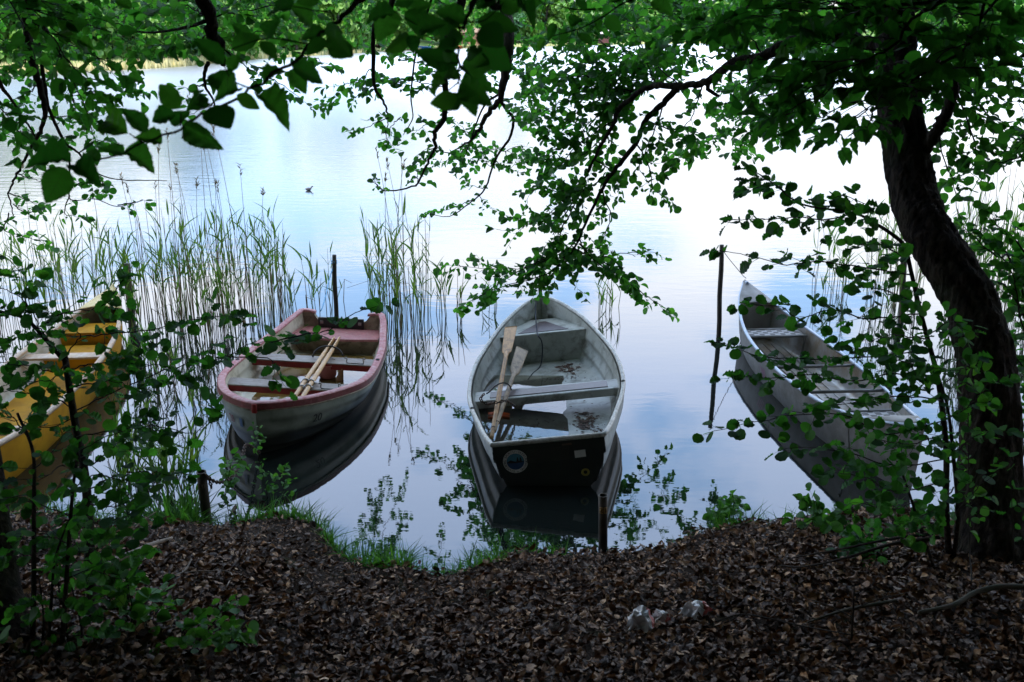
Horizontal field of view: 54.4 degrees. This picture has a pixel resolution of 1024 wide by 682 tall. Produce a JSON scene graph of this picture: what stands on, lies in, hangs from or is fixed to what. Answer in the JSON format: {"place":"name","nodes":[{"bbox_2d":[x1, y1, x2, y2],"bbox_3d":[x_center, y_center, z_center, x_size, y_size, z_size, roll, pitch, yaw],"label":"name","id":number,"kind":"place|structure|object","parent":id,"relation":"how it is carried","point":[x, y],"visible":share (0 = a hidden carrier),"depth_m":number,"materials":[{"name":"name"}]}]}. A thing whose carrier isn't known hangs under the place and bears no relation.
{"place":"outdoors","nodes":[
{"label":"outdoors","id":0,"kind":"place"},
{"bbox_2d":[319,357,336,378],"bbox_3d":[-1.825,0.259,9.835,0.208,0.198,0.208,0,18,0],"label":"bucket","id":1,"kind":"object","parent":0,"point":[327,372],"visible":0.63,"depth_m":9.77,"materials":[{"name":"red plastic"}]},
{"bbox_2d":[335,369,343,381],"bbox_3d":[-1.699,0.331,9.764,0.103,0.127,0.074,9,20,27],"label":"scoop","id":2,"kind":"object","parent":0,"point":[340,377],"visible":1,"depth_m":9.75,"materials":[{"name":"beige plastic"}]},
{"bbox_2d":[1,1,874,70],"bbox_3d":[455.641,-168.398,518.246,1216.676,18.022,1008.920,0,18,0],"label":"hills","id":3,"kind":"structure","parent":0,"point":[424,43],"depth_m":132.13,"materials":[{"name":"plant"}]},
{"bbox_2d":[0,13,39,63],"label":"broadleaf tree","id":4,"kind":"object","parent":3,"relation":"on","point":[5,58],"visible":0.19,"depth_m":76.69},
{"bbox_2d":[0,5,41,57],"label":"broadleaf tree","id":5,"kind":"object","parent":3,"relation":"on","point":[9,23],"visible":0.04,"depth_m":77.27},
{"bbox_2d":[36,11,73,59],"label":"broadleaf tree","id":6,"kind":"object","parent":3,"relation":"on","point":[64,48],"visible":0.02,"depth_m":78.87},
{"bbox_2d":[44,0,120,61],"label":"broadleaf tree","id":7,"kind":"object","parent":3,"relation":"on","point":[102,53],"visible":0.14,"depth_m":80.46,"materials":[{"name":"plant"}]},
{"bbox_2d":[78,0,124,59],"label":"broadleaf tree","id":8,"kind":"object","parent":3,"relation":"on","point":[111,2],"visible":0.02,"depth_m":81.55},
{"bbox_2d":[92,0,148,58],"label":"broadleaf tree","id":9,"kind":"object","parent":3,"relation":"on","point":[130,46],"visible":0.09,"depth_m":84.67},
{"bbox_2d":[126,3,192,58],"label":"broadleaf tree","id":10,"kind":"object","parent":3,"relation":"on","point":[159,37],"visible":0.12,"depth_m":85.57,"materials":[{"name":"plant"}]},
{"bbox_2d":[152,0,222,55],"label":"broadleaf tree","id":11,"kind":"object","parent":3,"relation":"on","point":[194,5],"visible":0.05,"depth_m":89.12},
{"bbox_2d":[177,0,231,55],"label":"broadleaf tree","id":12,"kind":"object","parent":3,"relation":"on","point":[220,23],"visible":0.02,"depth_m":95.07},
{"bbox_2d":[218,0,261,57],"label":"broadleaf tree","id":13,"kind":"object","parent":3,"relation":"on","point":[251,51],"visible":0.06,"depth_m":103.65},
{"bbox_2d":[249,1,288,53],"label":"broadleaf tree","id":14,"kind":"object","parent":3,"relation":"on","point":[262,33],"visible":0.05,"depth_m":110.91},
{"bbox_2d":[272,0,323,49],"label":"broadleaf tree","id":15,"kind":"object","parent":3,"relation":"on","point":[293,32],"visible":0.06,"depth_m":119.35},
{"bbox_2d":[317,0,372,48],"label":"broadleaf tree","id":16,"kind":"object","parent":3,"relation":"on","point":[343,5],"visible":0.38,"depth_m":128.23,"materials":[{"name":"plant"}]},
{"bbox_2d":[359,0,406,47],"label":"broadleaf tree","id":17,"kind":"object","parent":3,"relation":"on","point":[394,33],"visible":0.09,"depth_m":140.49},
{"bbox_2d":[371,9,416,45],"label":"broadleaf tree","id":18,"kind":"object","parent":3,"relation":"on","point":[401,29],"visible":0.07,"depth_m":141.52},
{"bbox_2d":[427,1,468,41],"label":"broadleaf tree","id":19,"kind":"object","parent":3,"relation":"on","point":[436,37],"visible":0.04,"depth_m":160.07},
{"bbox_2d":[456,28,478,44],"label":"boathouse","id":20,"kind":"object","parent":3,"relation":"on","point":[475,31],"visible":0.09,"depth_m":159.65,"materials":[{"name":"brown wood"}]},
{"bbox_2d":[488,2,544,33],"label":"broadleaf tree","id":21,"kind":"object","parent":3,"relation":"on","point":[520,15],"visible":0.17,"depth_m":169.77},
{"bbox_2d":[516,8,545,41],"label":"broadleaf tree","id":22,"kind":"object","parent":3,"relation":"on","point":[526,31],"visible":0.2,"depth_m":173.62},
{"bbox_2d":[539,0,571,41],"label":"broadleaf tree","id":23,"kind":"object","parent":3,"relation":"on","point":[555,14],"visible":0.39,"depth_m":176.79,"materials":[{"name":"plant"}]},
{"bbox_2d":[564,0,588,37],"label":"broadleaf tree","id":24,"kind":"object","parent":3,"relation":"on","point":[576,13],"visible":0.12,"depth_m":185.70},
{"bbox_2d":[621,0,675,34],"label":"broadleaf tree","id":25,"kind":"object","parent":3,"relation":"on","point":[656,12],"visible":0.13,"depth_m":195.55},
{"bbox_2d":[928,5,955,31],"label":"broadleaf tree","id":26,"kind":"object","parent":3,"relation":"on","point":[933,23],"visible":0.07,"depth_m":252.52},
{"bbox_2d":[9,472,954,575],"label":"shore grass","id":27,"kind":"structure","parent":0,"point":[185,512],"depth_m":6.85,"materials":[{"name":"plant"}]},
{"bbox_2d":[0,40,1023,575],"bbox_3d":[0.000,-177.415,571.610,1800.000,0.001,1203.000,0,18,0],"label":"water","id":28,"kind":"structure","parent":0,"point":[398,454],"depth_m":13.57,"materials":[{"name":"liquid"}]},
{"bbox_2d":[0,199,42,337],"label":"reed clump","id":29,"kind":"object","parent":28,"relation":"in","point":[19,284],"visible":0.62,"depth_m":11.95,"materials":[{"name":"green plant"}]},
{"bbox_2d":[21,160,39,302],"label":"reed stalk","id":30,"kind":"object","parent":28,"relation":"in","point":[29,227],"visible":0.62,"depth_m":12.23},
{"bbox_2d":[0,283,121,478],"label":"rowboat","id":31,"kind":"object","parent":28,"relation":"on","point":[14,446],"visible":0.47,"depth_m":9.61,"materials":[{"name":"yellow wood"}]},
{"bbox_2d":[29,210,121,332],"bbox_3d":[-5.259,-0.878,12.035,1.190,1.509,2.087,-5,18,-17],"label":"reed clump","id":32,"kind":"object","parent":28,"relation":"in","point":[58,268],"visible":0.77,"depth_m":11.92,"materials":[{"name":"green plant"}]},
{"bbox_2d":[124,263,135,327],"bbox_3d":[-4.493,-0.291,11.749,0.098,1.265,0.154,0,18,0],"label":"mooring post","id":33,"kind":"object","parent":28,"relation":"in","point":[130,289],"visible":0.19,"depth_m":11.65,"materials":[{"name":"brown wood"}]},
{"bbox_2d":[119,172,143,301],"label":"reed stalk","id":34,"kind":"object","parent":28,"relation":"in","point":[128,212],"visible":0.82,"depth_m":12.23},
{"bbox_2d":[125,183,154,305],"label":"reed stalk","id":35,"kind":"object","parent":28,"relation":"in","point":[142,240],"visible":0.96,"depth_m":12.34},
{"bbox_2d":[110,196,199,342],"bbox_3d":[-4.229,-0.890,11.881,0.993,1.625,2.164,-6,18,-18],"label":"reed clump","id":36,"kind":"object","parent":28,"relation":"in","point":[125,256],"visible":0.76,"depth_m":11.74,"materials":[{"name":"green plant"}]},
{"bbox_2d":[92,389,217,510],"bbox_3d":[-2.624,0.875,7.535,1.057,0.882,1.025,0,18,0],"label":"sedge clump","id":37,"kind":"object","parent":28,"relation":"in","point":[164,461],"visible":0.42,"depth_m":7.46,"materials":[{"name":"green plant"}]},
{"bbox_2d":[152,181,165,313],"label":"reed stalk","id":38,"kind":"object","parent":28,"relation":"in","point":[158,233],"visible":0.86,"depth_m":11.84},
{"bbox_2d":[156,145,164,294],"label":"reed stalk","id":39,"kind":"object","parent":28,"relation":"in","point":[158,149],"visible":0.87,"depth_m":12.45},
{"bbox_2d":[107,315,216,426],"bbox_3d":[-3.358,0.232,9.622,0.938,0.850,1.935,-9,20,-27],"label":"reed clump","id":40,"kind":"object","parent":28,"relation":"in","point":[191,392],"visible":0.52,"depth_m":9.58,"materials":[{"name":"green plant"}]},
{"bbox_2d":[164,129,183,309],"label":"reed stalk","id":41,"kind":"object","parent":28,"relation":"in","point":[173,208],"visible":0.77,"depth_m":12.07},
{"bbox_2d":[172,163,203,312],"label":"reed stalk","id":42,"kind":"object","parent":28,"relation":"in","point":[189,227],"visible":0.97,"depth_m":11.87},
{"bbox_2d":[192,177,201,313],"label":"reed stalk","id":43,"kind":"object","parent":28,"relation":"in","point":[196,184],"visible":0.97,"depth_m":11.69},
{"bbox_2d":[201,151,212,304],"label":"reed stalk","id":44,"kind":"object","parent":28,"relation":"in","point":[206,225],"visible":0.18,"depth_m":12.16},
{"bbox_2d":[168,201,252,345],"bbox_3d":[-3.556,-0.886,11.775,0.974,1.681,2.357,-5,18,-15],"label":"reed clump","id":45,"kind":"object","parent":28,"relation":"in","point":[219,274],"visible":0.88,"depth_m":11.43,"materials":[{"name":"green plant"}]},
{"bbox_2d":[213,179,222,313],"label":"reed stalk","id":46,"kind":"object","parent":28,"relation":"in","point":[216,181],"visible":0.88,"depth_m":11.75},
{"bbox_2d":[208,152,233,303],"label":"reed stalk","id":47,"kind":"object","parent":28,"relation":"in","point":[222,226],"visible":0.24,"depth_m":12.00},
{"bbox_2d":[211,125,243,300],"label":"reed stalk","id":48,"kind":"object","parent":28,"relation":"in","point":[213,127],"visible":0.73,"depth_m":12.47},
{"bbox_2d":[237,163,252,314],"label":"reed stalk","id":49,"kind":"object","parent":28,"relation":"in","point":[245,236],"visible":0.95,"depth_m":11.93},
{"bbox_2d":[226,194,290,333],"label":"reed clump","id":50,"kind":"object","parent":28,"relation":"in","point":[265,244],"visible":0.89,"depth_m":12.11,"materials":[{"name":"green plant"}]},
{"bbox_2d":[217,308,386,452],"bbox_3d":[-1.978,0.351,9.543,1.412,0.610,2.949,3,18,4],"label":"rowboat","id":51,"kind":"object","parent":28,"relation":"on","point":[250,397],"visible":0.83,"depth_m":9.22,"materials":[{"name":"white wood"}]},
{"bbox_2d":[205,443,260,484],"bbox_3d":[-2.086,0.930,7.593,0.101,0.432,1.313,0,18,0],"label":"mooring chain","id":52,"kind":"object","parent":51,"relation":"attached to","point":[219,482],"visible":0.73,"depth_m":7.29,"materials":[{"name":"metal"}]},
{"bbox_2d":[294,337,334,396],"bbox_3d":[-1.873,0.251,9.406,0.044,0.102,1.790,1,18,3],"label":"oar","id":53,"kind":"object","parent":51,"relation":"in","point":[312,370],"visible":0.79,"depth_m":9.38,"materials":[{"name":"brown wood"}]},
{"bbox_2d":[301,336,340,395],"bbox_3d":[-1.810,0.245,9.426,0.044,0.102,1.808,1,18,2],"label":"oar","id":54,"kind":"object","parent":51,"relation":"in","point":[318,371],"visible":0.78,"depth_m":9.36,"materials":[{"name":"brown wood"}]},
{"bbox_2d":[312,345,343,356],"bbox_3d":[-1.825,0.099,9.846,0.310,0.119,0.018,-2,18,-7],"label":"rubber hoop","id":55,"kind":"object","parent":51,"relation":"on","point":[327,346],"visible":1,"depth_m":9.83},
{"bbox_2d":[264,231,346,313],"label":"reed clump","id":56,"kind":"object","parent":28,"relation":"in","point":[288,287],"visible":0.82,"depth_m":12.23,"materials":[{"name":"green plant"}]},
{"bbox_2d":[332,254,338,317],"bbox_3d":[-2.103,-0.380,11.900,0.061,1.342,0.111,-10,20,-29],"label":"mooring post","id":57,"kind":"object","parent":28,"relation":"in","point":[334,284],"visible":0.61,"depth_m":11.78,"materials":[{"name":"wood"}]},
{"bbox_2d":[384,172,387,314],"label":"reed stalk","id":58,"kind":"object","parent":28,"relation":"in","point":[385,178],"visible":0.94,"depth_m":11.94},
{"bbox_2d":[0,40,772,72],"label":"reeds","id":59,"kind":"object","parent":28,"relation":"in","point":[170,62],"visible":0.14,"depth_m":85.72,"materials":[{"name":"plant"}]},
{"bbox_2d":[375,145,397,312],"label":"reed stalk","id":60,"kind":"object","parent":28,"relation":"in","point":[385,200],"visible":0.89,"depth_m":11.90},
{"bbox_2d":[348,196,434,334],"bbox_3d":[-1.461,-0.920,11.872,1.028,1.686,1.496,-3,18,-10],"label":"reed clump","id":61,"kind":"object","parent":28,"relation":"in","point":[396,278],"visible":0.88,"depth_m":11.80,"materials":[{"name":"green plant"}]},
{"bbox_2d":[386,157,407,310],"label":"reed stalk","id":62,"kind":"object","parent":28,"relation":"in","point":[387,167],"visible":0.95,"depth_m":12.00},
{"bbox_2d":[420,256,467,320],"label":"reed clump","id":63,"kind":"object","parent":28,"relation":"in","point":[449,289],"visible":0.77,"depth_m":12.15,"materials":[{"name":"green plant"}]},
{"bbox_2d":[467,297,625,485],"bbox_3d":[0.318,0.371,9.264,1.424,0.743,3.440,-6,17,3],"label":"rowboat","id":64,"kind":"object","parent":28,"relation":"on","point":[558,427],"visible":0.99,"depth_m":8.91,"materials":[{"name":"paint"}]},
{"bbox_2d":[490,326,516,438],"bbox_3d":[-0.110,0.323,9.144,0.126,0.297,2.250,2,18,5],"label":"oar","id":65,"kind":"object","parent":64,"relation":"in","point":[509,337],"visible":0.97,"depth_m":9.42,"materials":[{"name":"brown wood"}]},
{"bbox_2d":[494,346,527,432],"bbox_3d":[-0.040,0.404,8.995,0.116,0.213,1.720,3,18,9],"label":"oar","id":66,"kind":"object","parent":64,"relation":"in","point":[519,357],"visible":1,"depth_m":9.29,"materials":[{"name":"brown wood"}]},
{"bbox_2d":[479,393,514,407],"bbox_3d":[-0.144,0.540,8.673,0.318,0.154,0.259,3,18,10],"label":"padlock chain","id":67,"kind":"object","parent":66,"relation":"attached to","point":[491,402],"visible":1,"depth_m":8.65,"materials":[{"name":"metal"}]},
{"bbox_2d":[531,302,542,374],"bbox_3d":[0.264,-0.018,10.223,0.125,0.527,1.022,2,18,5],"label":"mooring rope","id":68,"kind":"object","parent":64,"relation":"attached to","point":[539,338],"visible":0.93,"depth_m":10.20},
{"bbox_2d":[594,276,620,312],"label":"reed clump","id":69,"kind":"object","parent":28,"relation":"in","point":[611,300],"visible":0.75,"depth_m":12.33,"materials":[{"name":"green plant"}]},
{"bbox_2d":[716,244,723,339],"bbox_3d":[2.339,-0.299,11.229,0.061,1.593,0.115,-12,21,-33],"label":"mooring post","id":70,"kind":"object","parent":28,"relation":"in","point":[719,295],"visible":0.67,"depth_m":11.14,"materials":[{"name":"brown wood"}]},
{"bbox_2d":[738,280,926,488],"bbox_3d":[2.862,0.287,9.515,0.832,0.729,4.384,-1,18,-4],"label":"canoe","id":71,"kind":"object","parent":28,"relation":"on","point":[766,334],"visible":0.61,"depth_m":9.47,"materials":[{"name":"metal"}]},
{"bbox_2d":[812,220,864,302],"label":"reed clump","id":72,"kind":"object","parent":28,"relation":"in","point":[842,259],"visible":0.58,"depth_m":13.47,"materials":[{"name":"green plant"}]},
{"bbox_2d":[860,198,924,329],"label":"reed clump","id":73,"kind":"object","parent":28,"relation":"in","point":[901,276],"visible":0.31,"depth_m":12.50,"materials":[{"name":"green plant"}]},
{"bbox_2d":[898,262,906,319],"bbox_3d":[4.707,-0.457,12.009,0.224,1.425,0.077,-10,20,-28],"label":"mooring post","id":74,"kind":"object","parent":28,"relation":"in","point":[903,288],"visible":0.16,"depth_m":11.91,"materials":[{"name":"brown wood"}]},
{"bbox_2d":[946,175,1021,318],"bbox_3d":[5.942,-1.133,12.400,0.998,1.775,3.208,8,19,24],"label":"reed clump","id":75,"kind":"object","parent":28,"relation":"in","point":[988,255],"visible":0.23,"depth_m":12.17,"materials":[{"name":"green plant"}]},
{"bbox_2d":[999,183,1023,344],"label":"reed clump","id":76,"kind":"object","parent":28,"relation":"in","point":[1014,219],"visible":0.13,"depth_m":11.60,"materials":[{"name":"green plant"}]},
{"bbox_2d":[0,505,1023,681],"bbox_3d":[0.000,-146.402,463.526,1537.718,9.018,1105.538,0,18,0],"label":"ground","id":77,"kind":"structure","parent":0,"point":[280,631],"depth_m":5.10,"materials":[{"name":"brown plant"}]},
{"bbox_2d":[0,395,151,658],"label":"alder sapling","id":78,"kind":"object","parent":77,"relation":"on","point":[82,606],"visible":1,"depth_m":4.21,"materials":[{"name":"green plant"}]},
{"bbox_2d":[83,539,175,625],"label":"alder seedling","id":79,"kind":"object","parent":77,"relation":"on","point":[136,609],"visible":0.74,"depth_m":4.48,"materials":[{"name":"green plant"}]},
{"bbox_2d":[108,537,172,561],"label":"fallen branch","id":80,"kind":"object","parent":77,"relation":"on","point":[156,542],"visible":0.35,"depth_m":5.88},
{"bbox_2d":[136,595,175,636],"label":"alder seedling","id":81,"kind":"object","parent":77,"relation":"on","point":[163,614],"visible":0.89,"depth_m":4.46,"materials":[{"name":"green plant"}]},
{"bbox_2d":[0,0,344,652],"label":"alder tree","id":82,"kind":"object","parent":77,"relation":"on","point":[11,591],"visible":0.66,"depth_m":7.31,"materials":[{"name":"green plant"}]},
{"bbox_2d":[161,559,231,586],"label":"fallen twig","id":83,"kind":"object","parent":77,"relation":"on","point":[184,570],"visible":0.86,"depth_m":5.31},
{"bbox_2d":[149,594,248,654],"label":"alder seedling","id":84,"kind":"object","parent":77,"relation":"on","point":[188,639],"visible":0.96,"depth_m":4.31,"materials":[{"name":"green plant"}]},
{"bbox_2d":[0,255,399,627],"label":"alder sapling","id":85,"kind":"object","parent":77,"relation":"on","point":[39,416],"visible":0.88,"depth_m":4.74,"materials":[{"name":"green plant"}]},
{"bbox_2d":[196,469,211,522],"bbox_3d":[-2.166,1.303,7.082,0.070,0.843,0.117,0,18,0],"label":"mooring pipe","id":86,"kind":"object","parent":77,"relation":"on","point":[203,490],"visible":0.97,"depth_m":6.97,"materials":[{"name":"metal"}]},
{"bbox_2d":[204,615,258,651],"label":"alder seedling","id":87,"kind":"object","parent":77,"relation":"on","point":[219,640],"visible":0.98,"depth_m":4.25,"materials":[{"name":"green plant"}]},
{"bbox_2d":[217,447,246,500],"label":"alder seedling","id":88,"kind":"object","parent":77,"relation":"on","point":[241,465],"visible":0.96,"depth_m":6.98,"materials":[{"name":"green plant"}]},
{"bbox_2d":[246,422,278,496],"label":"alder seedling","id":89,"kind":"object","parent":77,"relation":"on","point":[265,474],"visible":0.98,"depth_m":7.29,"materials":[{"name":"green plant"}]},
{"bbox_2d":[269,462,296,501],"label":"alder seedling","id":90,"kind":"object","parent":77,"relation":"on","point":[280,468],"visible":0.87,"depth_m":7.20,"materials":[{"name":"green plant"}]},
{"bbox_2d":[0,0,673,203],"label":"beech tree","id":91,"kind":"object","parent":77,"relation":"on","point":[483,58],"visible":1,"depth_m":1.79,"materials":[{"name":"green plant"}]},
{"bbox_2d":[0,0,1023,219],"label":"alder tree","id":92,"kind":"object","parent":77,"relation":"on","point":[511,39],"visible":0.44,"depth_m":9.92,"materials":[{"name":"green plant"}]},
{"bbox_2d":[598,493,607,549],"bbox_3d":[0.623,1.458,6.822,0.066,0.902,0.103,14,22,36],"label":"mooring pipe","id":93,"kind":"object","parent":77,"relation":"on","point":[602,521],"visible":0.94,"depth_m":6.72,"materials":[{"name":"metal"}]},
{"bbox_2d":[626,605,654,632],"bbox_3d":[0.640,1.367,4.932,0.137,0.100,0.145,5,18,14],"label":"plastic scrap","id":94,"kind":"object","parent":77,"relation":"on","point":[641,617],"visible":1,"depth_m":4.89,"materials":[{"name":"plastic"}]},
{"bbox_2d":[651,609,671,622],"bbox_3d":[0.751,1.386,5.021,0.077,0.072,0.093,-14,23,-38],"label":"plastic scrap","id":95,"kind":"object","parent":77,"relation":"on","point":[663,616],"visible":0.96,"depth_m":5.01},
{"bbox_2d":[679,600,712,619],"bbox_3d":[0.931,1.355,5.044,0.161,0.083,0.122,6,19,19],"label":"plastic scrap","id":96,"kind":"object","parent":77,"relation":"on","point":[693,608],"visible":1,"depth_m":5.04,"materials":[{"name":"plastic"}]},
{"bbox_2d":[702,489,750,524],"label":"alder seedling","id":97,"kind":"object","parent":77,"relation":"on","point":[735,500],"visible":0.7,"depth_m":6.95,"materials":[{"name":"green plant"}]},
{"bbox_2d":[433,0,1023,568],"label":"alder tree","id":98,"kind":"object","parent":77,"relation":"on","point":[951,268],"visible":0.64,"depth_m":8.02,"materials":[{"name":"green plant"}]},
{"bbox_2d":[714,614,849,634],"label":"fallen twig","id":99,"kind":"object","parent":77,"relation":"on","point":[736,615],"visible":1,"depth_m":4.73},
{"bbox_2d":[782,482,860,528],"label":"alder seedling","id":100,"kind":"object","parent":77,"relation":"on","point":[817,518],"visible":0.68,"depth_m":6.28,"materials":[{"name":"green plant"}]},
{"bbox_2d":[661,0,1023,165],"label":"beech tree","id":101,"kind":"object","parent":77,"relation":"on","point":[945,47],"visible":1,"depth_m":3.13,"materials":[{"name":"green plant"}]},
{"bbox_2d":[807,599,897,622],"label":"fallen twig","id":102,"kind":"object","parent":77,"relation":"on","point":[866,606],"visible":0.88,"depth_m":4.76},
{"bbox_2d":[797,585,907,640],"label":"fallen twig","id":103,"kind":"object","parent":77,"relation":"on","point":[852,621],"visible":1,"depth_m":4.37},
{"bbox_2d":[825,511,887,566],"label":"alder seedling","id":104,"kind":"object","parent":77,"relation":"on","point":[850,533],"visible":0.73,"depth_m":5.60,"materials":[{"name":"green plant"}]},
{"bbox_2d":[692,160,1023,568],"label":"alder sapling","id":105,"kind":"object","parent":77,"relation":"on","point":[941,513],"visible":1,"depth_m":4.72,"materials":[{"name":"green plant"}]},
{"bbox_2d":[779,533,940,567],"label":"fallen twig","id":106,"kind":"object","parent":77,"relation":"on","point":[882,546],"visible":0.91,"depth_m":5.06,"materials":[{"name":"wood"}]},
{"bbox_2d":[939,328,989,590],"bbox_3d":[2.412,0.602,5.147,0.247,1.122,1.030,2,18,6],"label":"alder seedling","id":107,"kind":"object","parent":77,"relation":"on","point":[948,342],"visible":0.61,"depth_m":5.32,"materials":[{"name":"green plant"}]},
{"bbox_2d":[917,583,1023,614],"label":"fallen twig","id":108,"kind":"object","parent":77,"relation":"on","point":[967,596],"visible":1,"depth_m":4.75,"materials":[{"name":"wood"}]},
{"bbox_2d":[953,194,1023,420],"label":"alder shrub","id":109,"kind":"object","parent":77,"relation":"on","point":[1015,263],"visible":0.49,"depth_m":6.96,"materials":[{"name":"green plant"}]},
{"bbox_2d":[1000,447,1023,572],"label":"alder seedling","id":110,"kind":"object","parent":77,"relation":"on","point":[1014,504],"visible":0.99,"depth_m":5.22,"materials":[{"name":"green plant"}]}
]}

